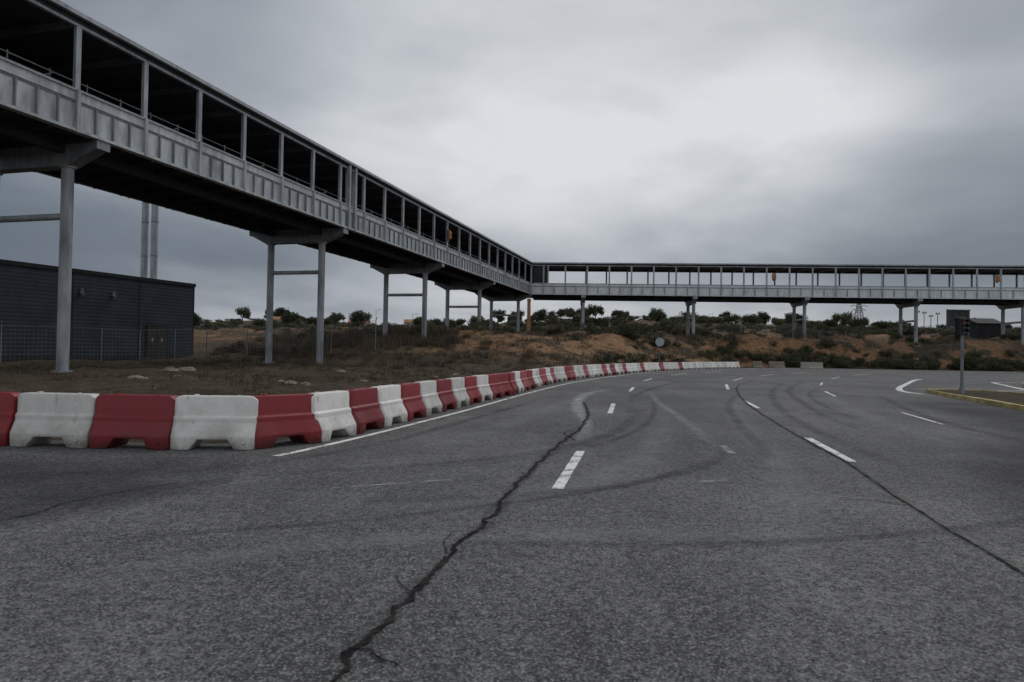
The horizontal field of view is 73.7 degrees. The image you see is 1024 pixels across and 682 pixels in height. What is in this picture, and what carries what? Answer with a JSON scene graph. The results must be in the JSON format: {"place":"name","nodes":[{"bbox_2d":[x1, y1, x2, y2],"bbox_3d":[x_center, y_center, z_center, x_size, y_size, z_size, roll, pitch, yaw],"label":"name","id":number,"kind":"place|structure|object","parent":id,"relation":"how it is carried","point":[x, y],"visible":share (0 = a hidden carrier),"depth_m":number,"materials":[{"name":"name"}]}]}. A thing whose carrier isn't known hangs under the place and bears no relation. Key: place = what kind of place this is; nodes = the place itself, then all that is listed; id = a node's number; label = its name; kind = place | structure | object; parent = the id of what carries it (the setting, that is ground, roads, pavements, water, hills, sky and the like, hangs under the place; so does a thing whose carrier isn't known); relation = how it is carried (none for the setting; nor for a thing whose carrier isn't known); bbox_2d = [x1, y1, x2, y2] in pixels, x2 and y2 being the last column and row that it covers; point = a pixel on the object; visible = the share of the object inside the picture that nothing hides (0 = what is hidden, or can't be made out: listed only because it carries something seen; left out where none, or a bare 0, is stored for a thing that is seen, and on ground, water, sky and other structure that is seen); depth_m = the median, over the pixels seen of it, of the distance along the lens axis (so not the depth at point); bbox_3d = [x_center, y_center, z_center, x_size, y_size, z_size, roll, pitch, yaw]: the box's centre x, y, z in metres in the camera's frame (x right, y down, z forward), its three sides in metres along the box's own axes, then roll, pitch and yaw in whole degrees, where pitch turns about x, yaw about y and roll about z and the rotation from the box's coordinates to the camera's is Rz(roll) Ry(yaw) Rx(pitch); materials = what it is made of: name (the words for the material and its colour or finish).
{"place":"outdoors","nodes":[
{"label":"outdoors","id":0,"kind":"place"},
{"bbox_2d":[0,368,1023,681],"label":"road","id":1,"kind":"structure","parent":0,"point":[654,540],"depth_m":5.26,"materials":[{"name":"grey asphalt"}]},
{"bbox_2d":[0,391,20,445],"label":"traffic barrier","id":2,"kind":"object","parent":1,"relation":"on","point":[8,405],"visible":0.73,"depth_m":9.94,"materials":[{"name":"red plastic"}]},
{"bbox_2d":[9,391,99,447],"bbox_3d":[-6.656,1.139,10.034,1.165,0.780,0.565,1,-1,3],"label":"traffic barrier","id":3,"kind":"object","parent":1,"relation":"on","point":[41,417],"visible":0.91,"depth_m":9.88,"materials":[{"name":"white plastic"}]},
{"bbox_2d":[89,393,177,449],"bbox_3d":[-5.477,1.158,9.984,1.165,0.780,0.565,1,-1,2],"label":"traffic barrier","id":4,"kind":"object","parent":1,"relation":"on","point":[121,419],"visible":0.91,"depth_m":9.83,"materials":[{"name":"red plastic"}]},
{"bbox_2d":[170,394,257,449],"bbox_3d":[-4.336,1.178,10.049,1.165,0.780,0.565,1,-1,-6],"label":"traffic barrier","id":5,"kind":"object","parent":1,"relation":"on","point":[198,419],"visible":0.94,"depth_m":9.90,"materials":[{"name":"white plastic"}]},
{"bbox_2d":[253,393,321,448],"bbox_3d":[-3.531,1.199,10.514,0.565,0.780,1.165,0,-1,41],"label":"traffic barrier","id":6,"kind":"object","parent":1,"relation":"on","point":[292,416],"visible":0.88,"depth_m":10.39,"materials":[{"name":"red plastic"}]},
{"bbox_2d":[305,390,355,442],"bbox_3d":[-3.076,1.220,11.348,0.565,0.780,1.165,1,-1,16],"label":"traffic barrier","id":7,"kind":"object","parent":1,"relation":"on","point":[331,410],"visible":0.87,"depth_m":11.27,"materials":[{"name":"white plastic"}]},
{"bbox_2d":[341,387,384,433],"bbox_3d":[-2.786,1.244,12.515,0.565,0.780,1.165,1,-1,13],"label":"traffic barrier","id":8,"kind":"object","parent":1,"relation":"on","point":[364,406],"visible":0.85,"depth_m":12.41,"materials":[{"name":"red plastic"}]},
{"bbox_2d":[374,384,407,426],"bbox_3d":[-2.523,1.268,13.678,0.565,0.780,1.165,1,-1,12],"label":"traffic barrier","id":9,"kind":"object","parent":1,"relation":"on","point":[392,407],"visible":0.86,"depth_m":13.57,"materials":[{"name":"white plastic"}]},
{"bbox_2d":[394,382,425,420],"bbox_3d":[-2.275,1.290,14.803,0.565,0.780,1.165,1,-1,12],"label":"traffic barrier","id":10,"kind":"object","parent":1,"relation":"on","point":[413,403],"visible":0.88,"depth_m":14.71,"materials":[{"name":"red plastic"}]},
{"bbox_2d":[416,380,441,415],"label":"traffic barrier","id":11,"kind":"object","parent":1,"relation":"on","point":[432,402],"visible":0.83,"depth_m":15.86,"materials":[{"name":"white plastic"}]},
{"bbox_2d":[433,378,456,411],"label":"traffic barrier","id":12,"kind":"object","parent":1,"relation":"on","point":[447,398],"visible":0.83,"depth_m":17.05,"materials":[{"name":"red plastic"}]},
{"bbox_2d":[446,377,469,407],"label":"traffic barrier","id":13,"kind":"object","parent":1,"relation":"on","point":[459,391],"visible":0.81,"depth_m":18.19,"materials":[{"name":"white plastic"}]},
{"bbox_2d":[463,376,481,404],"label":"traffic barrier","id":14,"kind":"object","parent":1,"relation":"on","point":[473,392],"visible":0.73,"depth_m":19.41,"materials":[{"name":"red plastic"}]},
{"bbox_2d":[473,374,492,401],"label":"traffic barrier","id":15,"kind":"object","parent":1,"relation":"on","point":[484,389],"visible":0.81,"depth_m":20.59,"materials":[{"name":"white plastic"}]},
{"bbox_2d":[485,374,503,398],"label":"traffic barrier","id":16,"kind":"object","parent":1,"relation":"on","point":[494,383],"visible":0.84,"depth_m":21.68,"materials":[{"name":"red plastic"}]},
{"bbox_2d":[494,373,512,396],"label":"traffic barrier","id":17,"kind":"object","parent":1,"relation":"on","point":[505,384],"visible":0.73,"depth_m":22.96,"materials":[{"name":"red plastic"}]},
{"bbox_2d":[0,409,1023,515],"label":"tyre marks","id":18,"kind":"object","parent":1,"relation":"on","point":[82,495],"visible":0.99,"depth_m":7.68,"materials":[{"name":"grey"}]},
{"bbox_2d":[506,372,518,394],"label":"traffic barrier","id":19,"kind":"object","parent":1,"relation":"on","point":[512,381],"visible":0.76,"depth_m":23.74,"materials":[{"name":"red plastic"}]},
{"bbox_2d":[3,381,1023,681],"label":"road cracks","id":20,"kind":"object","parent":1,"relation":"on","point":[347,653],"visible":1,"depth_m":4.84,"materials":[{"name":"grey asphalt"}]},
{"bbox_2d":[513,371,523,392],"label":"traffic barrier","id":21,"kind":"object","parent":1,"relation":"on","point":[520,385],"visible":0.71,"depth_m":24.94,"materials":[{"name":"white plastic"}]},
{"bbox_2d":[520,370,530,391],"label":"traffic barrier","id":22,"kind":"object","parent":1,"relation":"on","point":[524,380],"visible":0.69,"depth_m":26.15,"materials":[{"name":"red plastic"}]},
{"bbox_2d":[521,370,535,389],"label":"traffic barrier","id":23,"kind":"object","parent":1,"relation":"on","point":[530,377],"visible":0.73,"depth_m":27.65,"materials":[{"name":"red plastic"}]},
{"bbox_2d":[528,369,539,386],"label":"traffic barrier","id":24,"kind":"object","parent":1,"relation":"on","point":[536,380],"visible":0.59,"depth_m":28.84,"materials":[{"name":"white plastic"}]},
{"bbox_2d":[536,368,542,386],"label":"traffic barrier","id":25,"kind":"object","parent":1,"relation":"on","point":[538,377],"visible":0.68,"depth_m":29.34,"materials":[{"name":"white plastic"}]},
{"bbox_2d":[537,368,548,385],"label":"traffic barrier","id":26,"kind":"object","parent":1,"relation":"on","point":[543,375],"visible":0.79,"depth_m":30.92,"materials":[{"name":"red plastic"}]},
{"bbox_2d":[546,367,552,383],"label":"traffic barrier","id":27,"kind":"object","parent":1,"relation":"on","point":[549,377],"visible":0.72,"depth_m":32.31,"materials":[{"name":"white plastic"}]},
{"bbox_2d":[547,367,556,383],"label":"traffic barrier","id":28,"kind":"object","parent":1,"relation":"on","point":[552,373],"visible":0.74,"depth_m":33.30,"materials":[{"name":"red plastic"}]},
{"bbox_2d":[554,367,562,381],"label":"traffic barrier","id":29,"kind":"object","parent":1,"relation":"on","point":[558,374],"visible":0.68,"depth_m":34.57,"materials":[{"name":"white plastic"}]},
{"bbox_2d":[558,366,566,381],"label":"traffic barrier","id":30,"kind":"object","parent":1,"relation":"on","point":[563,375],"visible":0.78,"depth_m":35.69,"materials":[{"name":"white plastic"}]},
{"bbox_2d":[562,366,571,380],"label":"traffic barrier","id":31,"kind":"object","parent":1,"relation":"on","point":[567,372],"visible":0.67,"depth_m":36.72,"materials":[{"name":"red plastic"}]},
{"bbox_2d":[569,366,575,379],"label":"traffic barrier","id":32,"kind":"object","parent":1,"relation":"on","point":[572,372],"visible":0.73,"depth_m":37.86,"materials":[{"name":"red plastic"}]},
{"bbox_2d":[572,365,579,378],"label":"traffic barrier","id":33,"kind":"object","parent":1,"relation":"on","point":[577,374],"visible":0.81,"depth_m":39.03,"materials":[{"name":"white plastic"}]},
{"bbox_2d":[576,365,585,378],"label":"traffic barrier","id":34,"kind":"object","parent":1,"relation":"on","point":[581,371],"visible":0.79,"depth_m":40.02,"materials":[{"name":"white plastic"}]},
{"bbox_2d":[583,365,588,377],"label":"traffic barrier","id":35,"kind":"object","parent":1,"relation":"on","point":[585,371],"visible":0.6,"depth_m":41.34,"materials":[{"name":"red plastic"}]},
{"bbox_2d":[587,365,593,377],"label":"traffic barrier","id":36,"kind":"object","parent":1,"relation":"on","point":[590,372],"visible":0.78,"depth_m":41.98,"materials":[{"name":"white plastic"}]},
{"bbox_2d":[591,364,598,376],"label":"traffic barrier","id":37,"kind":"object","parent":1,"relation":"on","point":[594,370],"visible":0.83,"depth_m":43.43,"materials":[{"name":"white plastic"}]},
{"bbox_2d":[595,364,603,375],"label":"traffic barrier","id":38,"kind":"object","parent":1,"relation":"on","point":[599,369],"visible":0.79,"depth_m":44.66,"materials":[{"name":"white plastic"}]},
{"bbox_2d":[601,364,607,375],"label":"traffic barrier","id":39,"kind":"object","parent":1,"relation":"on","point":[604,370],"visible":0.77,"depth_m":45.60,"materials":[{"name":"red plastic"}]},
{"bbox_2d":[606,364,611,374],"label":"traffic barrier","id":40,"kind":"object","parent":1,"relation":"on","point":[608,369],"visible":0.52,"depth_m":46.86,"materials":[{"name":"white plastic"}]},
{"bbox_2d":[609,364,616,374],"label":"traffic barrier","id":41,"kind":"object","parent":1,"relation":"on","point":[612,369],"visible":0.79,"depth_m":47.81,"materials":[{"name":"red plastic"}]},
{"bbox_2d":[615,364,619,373],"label":"traffic barrier","id":42,"kind":"object","parent":1,"relation":"on","point":[617,369],"visible":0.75,"depth_m":49.06,"materials":[{"name":"white plastic"}]},
{"bbox_2d":[617,363,623,373],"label":"traffic barrier","id":43,"kind":"object","parent":1,"relation":"on","point":[620,368],"visible":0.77,"depth_m":50.09,"materials":[{"name":"white plastic"}]},
{"bbox_2d":[621,363,627,373],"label":"traffic barrier","id":44,"kind":"object","parent":1,"relation":"on","point":[624,368],"visible":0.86,"depth_m":51.30,"materials":[{"name":"red plastic"}]},
{"bbox_2d":[626,363,631,373],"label":"traffic barrier","id":45,"kind":"object","parent":1,"relation":"on","point":[628,367],"visible":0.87,"depth_m":52.18,"materials":[{"name":"white plastic"}]},
{"bbox_2d":[630,363,635,372],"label":"traffic barrier","id":46,"kind":"object","parent":1,"relation":"on","point":[632,368],"visible":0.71,"depth_m":53.35,"materials":[{"name":"white plastic"}]},
{"bbox_2d":[637,363,641,372],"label":"traffic barrier","id":47,"kind":"object","parent":1,"relation":"on","point":[639,367],"visible":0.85,"depth_m":55.41,"materials":[{"name":"white plastic"}]},
{"bbox_2d":[640,363,645,371],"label":"traffic barrier","id":48,"kind":"object","parent":1,"relation":"on","point":[642,367],"visible":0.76,"depth_m":56.64,"materials":[{"name":"red plastic"}]},
{"bbox_2d":[644,363,649,371],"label":"traffic barrier","id":49,"kind":"object","parent":1,"relation":"on","point":[647,369],"visible":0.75,"depth_m":57.56,"materials":[{"name":"white plastic"}]},
{"bbox_2d":[273,368,1023,488],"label":"road markings","id":50,"kind":"object","parent":1,"relation":"on","point":[563,481],"visible":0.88,"depth_m":11.54,"materials":[{"name":"white paint"}]},
{"bbox_2d":[648,363,652,371],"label":"traffic barrier","id":51,"kind":"object","parent":1,"relation":"on","point":[650,367],"visible":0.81,"depth_m":58.55,"materials":[{"name":"white plastic"}]},
{"bbox_2d":[651,362,657,371],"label":"traffic barrier","id":52,"kind":"object","parent":1,"relation":"on","point":[653,365],"visible":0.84,"depth_m":59.70,"materials":[{"name":"white plastic"}]},
{"bbox_2d":[659,362,664,370],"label":"traffic barrier","id":53,"kind":"object","parent":1,"relation":"on","point":[661,366],"visible":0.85,"depth_m":61.52,"materials":[{"name":"red plastic"}]},
{"bbox_2d":[662,362,668,370],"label":"traffic barrier","id":54,"kind":"object","parent":1,"relation":"on","point":[665,366],"visible":0.83,"depth_m":62.69,"materials":[{"name":"white plastic"}]},
{"bbox_2d":[671,362,676,369],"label":"traffic barrier","id":55,"kind":"object","parent":1,"relation":"on","point":[673,365],"visible":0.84,"depth_m":64.89,"materials":[{"name":"white plastic"}]},
{"bbox_2d":[678,362,683,369],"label":"traffic barrier","id":56,"kind":"object","parent":1,"relation":"on","point":[680,365],"visible":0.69,"depth_m":66.97,"materials":[{"name":"red plastic"}]},
{"bbox_2d":[685,362,689,369],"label":"traffic barrier","id":57,"kind":"object","parent":1,"relation":"on","point":[687,366],"visible":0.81,"depth_m":68.94,"materials":[{"name":"white plastic"}]},
{"bbox_2d":[710,362,715,368],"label":"traffic barrier","id":58,"kind":"object","parent":1,"relation":"on","point":[712,364],"visible":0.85,"depth_m":75.74,"materials":[{"name":"white plastic"}]},
{"bbox_2d":[752,361,762,367],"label":"concrete barrier","id":59,"kind":"object","parent":1,"relation":"on","point":[756,364],"visible":0.99,"depth_m":86.61,"materials":[{"name":"concrete"}]},
{"bbox_2d":[768,361,784,367],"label":"concrete barrier","id":60,"kind":"object","parent":1,"relation":"on","point":[775,364],"visible":0.92,"depth_m":88.02,"materials":[{"name":"concrete"}]},
{"bbox_2d":[800,362,822,368],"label":"concrete barrier","id":61,"kind":"object","parent":1,"relation":"on","point":[811,365],"visible":0.99,"depth_m":86.30,"materials":[{"name":"white concrete"}]},
{"bbox_2d":[926,389,1023,410],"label":"traffic island","id":62,"kind":"structure","parent":1,"relation":"on","point":[1010,400],"depth_m":25.73,"materials":[{"name":"yellow paint"}]},
{"bbox_2d":[955,317,969,392],"bbox_3d":[18.393,0.578,27.814,0.440,3.130,0.430,1,-1,0],"label":"traffic light","id":63,"kind":"object","parent":62,"relation":"on","point":[961,327],"visible":1,"depth_m":27.84,"materials":[{"name":"paint"}]},
{"bbox_2d":[0,318,1023,443],"bbox_3d":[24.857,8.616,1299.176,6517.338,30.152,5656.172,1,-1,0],"label":"ground","id":64,"kind":"structure","parent":0,"point":[99,384],"depth_m":60.48,"materials":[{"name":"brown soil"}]},
{"bbox_2d":[0,259,195,361],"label":"warehouse","id":65,"kind":"structure","parent":64,"relation":"on","point":[113,302],"depth_m":54.90,"materials":[{"name":"grey metal"}]},
{"bbox_2d":[147,326,166,359],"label":"door leaves","id":66,"kind":"structure","parent":65,"relation":"in","point":[152,346],"depth_m":60.27,"materials":[{"name":"paint"}]},
{"bbox_2d":[140,202,148,277],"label":"exhaust stack","id":67,"kind":"object","parent":64,"relation":"on","point":[144,242],"visible":0.35,"depth_m":80.40,"materials":[{"name":"paint"}]},
{"bbox_2d":[150,204,158,278],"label":"exhaust stack","id":68,"kind":"object","parent":64,"relation":"on","point":[154,240],"visible":0.4,"depth_m":79.88,"materials":[{"name":"paint"}]},
{"bbox_2d":[0,317,377,362],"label":"chain link fence","id":69,"kind":"object","parent":64,"relation":"on","point":[101,339],"visible":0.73,"depth_m":59.88,"materials":[{"name":"metal"}]},
{"bbox_2d":[127,366,459,388],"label":"rubble rocks","id":70,"kind":"object","parent":64,"relation":"on","point":[169,369],"visible":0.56,"depth_m":29.89,"materials":[{"name":"stone"}]},
{"bbox_2d":[136,322,577,372],"bbox_3d":[-12.032,0.029,62.470,36.607,4.601,34.322,1,-1,0],"label":"dead brushwood","id":71,"kind":"object","parent":64,"relation":"on","point":[444,338],"visible":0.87,"depth_m":63.62,"materials":[{"name":"brown plant"}]},
{"bbox_2d":[0,0,1023,372],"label":"elevated walkway","id":72,"kind":"structure","parent":64,"relation":"on","point":[88,100],"depth_m":43.26,"materials":[{"name":"paint"}]},
{"bbox_2d":[527,299,530,331],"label":"brick chimney","id":73,"kind":"object","parent":64,"relation":"on","point":[528,313],"visible":0.83,"depth_m":149.79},
{"bbox_2d":[194,304,1012,329],"bbox_3d":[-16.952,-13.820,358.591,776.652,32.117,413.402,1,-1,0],"label":"distant treeline","id":74,"kind":"object","parent":64,"relation":"on","point":[287,316],"visible":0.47,"depth_m":208.82,"materials":[{"name":"green plant"}]},
{"bbox_2d":[194,311,1020,338],"bbox_3d":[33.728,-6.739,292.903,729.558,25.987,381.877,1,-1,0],"label":"plain scrub","id":75,"kind":"object","parent":64,"relation":"on","point":[510,325],"visible":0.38,"depth_m":170.12,"materials":[{"name":"green plant"}]},
{"bbox_2d":[207,318,1020,365],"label":"bank scrub","id":76,"kind":"object","parent":64,"relation":"on","point":[632,331],"visible":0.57,"depth_m":88.09,"materials":[{"name":"green plant"}]},
{"bbox_2d":[655,338,663,361],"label":"round traffic sign","id":77,"kind":"object","parent":64,"relation":"on","point":[659,342],"visible":0.94,"depth_m":72.47,"materials":[{"name":"metal"}]},
{"bbox_2d":[685,316,741,323],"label":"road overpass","id":78,"kind":"object","parent":64,"relation":"on","point":[735,321],"visible":0.1,"depth_m":300.21,"materials":[{"name":"concrete"}]},
{"bbox_2d":[851,304,865,326],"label":"electricity pylon","id":79,"kind":"object","parent":64,"relation":"on","point":[859,307],"visible":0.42,"depth_m":500.22,"materials":[{"name":"metal"}]},
{"bbox_2d":[715,321,1023,355],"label":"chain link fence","id":80,"kind":"object","parent":64,"relation":"on","point":[886,341],"visible":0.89,"depth_m":99.37,"materials":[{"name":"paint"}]},
{"bbox_2d":[748,348,1023,370],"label":"roadside hedgerow","id":81,"kind":"object","parent":64,"relation":"on","point":[981,364],"visible":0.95,"depth_m":93.81,"materials":[{"name":"green plant"}]},
{"bbox_2d":[946,309,970,336],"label":"billboard","id":82,"kind":"object","parent":64,"relation":"on","point":[951,314],"visible":0.5,"depth_m":112.09,"materials":[{"name":"paint"}]},
{"bbox_2d":[966,318,1000,338],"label":"site building","id":83,"kind":"structure","parent":64,"relation":"on","point":[986,327],"depth_m":118.08,"materials":[{"name":"grey metal"}]},
{"bbox_2d":[981,328,997,337],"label":"door and window","id":84,"kind":"structure","parent":83,"relation":"in","point":[983,330],"depth_m":118.03,"materials":[{"name":"black plastic"}]},
{"bbox_2d":[0,0,1023,328],"label":"sky","id":85,"kind":"structure","parent":0,"point":[883,132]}
]}

